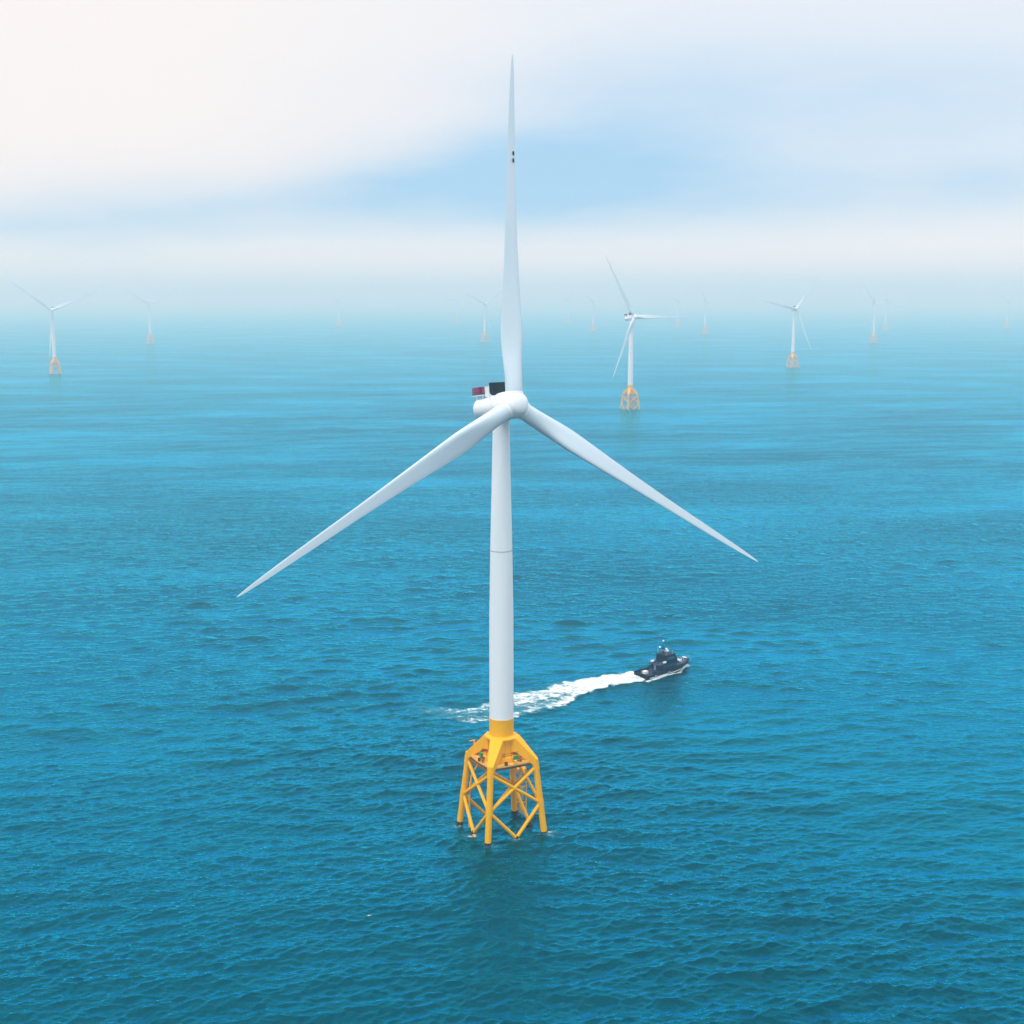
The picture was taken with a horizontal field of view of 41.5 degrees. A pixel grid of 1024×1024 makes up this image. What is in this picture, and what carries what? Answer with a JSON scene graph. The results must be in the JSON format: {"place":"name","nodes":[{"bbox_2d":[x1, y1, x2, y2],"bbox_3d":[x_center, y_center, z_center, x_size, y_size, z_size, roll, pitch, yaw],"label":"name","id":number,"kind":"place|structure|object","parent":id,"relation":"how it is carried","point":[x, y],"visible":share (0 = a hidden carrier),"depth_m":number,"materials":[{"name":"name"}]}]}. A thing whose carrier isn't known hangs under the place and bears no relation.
{"place":"outdoors","nodes":[
{"label":"outdoors","id":0,"kind":"place"},
{"bbox_2d":[0,301,1023,1023],"bbox_3d":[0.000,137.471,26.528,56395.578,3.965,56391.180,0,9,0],"label":"water","id":1,"kind":"structure","parent":0,"point":[792,793],"depth_m":512.13,"materials":[{"name":"blue liquid"}]},
{"bbox_2d":[9,280,95,374],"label":"wind turbine","id":2,"kind":"object","parent":1,"relation":"in","point":[52,335],"visible":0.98,"depth_m":2382.70,"materials":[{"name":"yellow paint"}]},
{"bbox_2d":[124,288,173,343],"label":"wind turbine","id":3,"kind":"object","parent":1,"relation":"in","point":[149,335],"visible":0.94,"depth_m":3842.47,"materials":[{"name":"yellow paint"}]},
{"bbox_2d":[326,291,354,326],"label":"wind turbine","id":4,"kind":"object","parent":1,"relation":"in","point":[338,321],"visible":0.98,"depth_m":5894.26,"materials":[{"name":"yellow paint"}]},
{"bbox_2d":[443,287,466,323],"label":"wind turbine","id":5,"kind":"object","parent":1,"relation":"in","point":[457,319],"visible":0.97,"depth_m":6541.51,"materials":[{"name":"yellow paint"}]},
{"bbox_2d":[464,287,502,341],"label":"wind turbine","id":6,"kind":"object","parent":1,"relation":"in","point":[484,333],"visible":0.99,"depth_m":3986.98,"materials":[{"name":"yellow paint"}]},
{"bbox_2d":[237,54,757,845],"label":"wind turbine","id":7,"kind":"object","parent":1,"relation":"in","point":[501,742],"visible":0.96,"depth_m":343.81,"materials":[{"name":"white paint"}]},
{"bbox_2d":[428,671,644,722],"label":"wake","id":8,"kind":"object","parent":1,"relation":"on","point":[585,685],"visible":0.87,"depth_m":481.15,"materials":[{"name":"liquid"}]},
{"bbox_2d":[556,287,576,323],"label":"wind turbine","id":9,"kind":"object","parent":1,"relation":"in","point":[568,318],"visible":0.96,"depth_m":6531.03,"materials":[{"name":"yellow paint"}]},
{"bbox_2d":[578,291,609,330],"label":"wind turbine","id":10,"kind":"object","parent":1,"relation":"in","point":[593,313],"visible":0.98,"depth_m":5170.40,"materials":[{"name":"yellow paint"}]},
{"bbox_2d":[605,254,686,410],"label":"wind turbine","id":11,"kind":"object","parent":1,"relation":"in","point":[631,317],"visible":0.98,"depth_m":1646.47,"materials":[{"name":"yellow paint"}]},
{"bbox_2d":[630,664,689,681],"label":"bow wash","id":12,"kind":"object","parent":1,"relation":"on","point":[680,671],"visible":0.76,"depth_m":498.57,"materials":[{"name":"liquid"}]},
{"bbox_2d":[633,637,688,680],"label":"patrol boat","id":13,"kind":"object","parent":1,"relation":"on","point":[666,661],"visible":0.99,"depth_m":500.58,"materials":[{"name":"blue paint"}]},
{"bbox_2d":[664,288,687,327],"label":"wind turbine","id":14,"kind":"object","parent":1,"relation":"in","point":[677,301],"visible":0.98,"depth_m":5736.17,"materials":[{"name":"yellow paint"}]},
{"bbox_2d":[699,285,722,333],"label":"wind turbine","id":15,"kind":"object","parent":1,"relation":"in","point":[705,327],"visible":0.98,"depth_m":4822.17,"materials":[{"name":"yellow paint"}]},
{"bbox_2d":[761,277,818,367],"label":"wind turbine","id":16,"kind":"object","parent":1,"relation":"in","point":[792,355],"visible":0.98,"depth_m":2593.89,"materials":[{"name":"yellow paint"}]},
{"bbox_2d":[864,284,896,342],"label":"wind turbine","id":17,"kind":"object","parent":1,"relation":"in","point":[875,304],"visible":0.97,"depth_m":3898.38,"materials":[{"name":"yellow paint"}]},
{"bbox_2d":[879,286,903,329],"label":"wind turbine","id":18,"kind":"object","parent":1,"relation":"in","point":[885,325],"visible":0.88,"depth_m":5303.51,"materials":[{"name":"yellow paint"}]},
{"bbox_2d":[998,289,1019,327],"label":"wind turbine","id":19,"kind":"object","parent":1,"relation":"in","point":[1007,301],"visible":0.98,"depth_m":5730.81,"materials":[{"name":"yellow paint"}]},
{"bbox_2d":[0,0,1023,301],"label":"sky","id":20,"kind":"structure","parent":0,"point":[197,150],"materials":[{"name":"white"}]}
]}

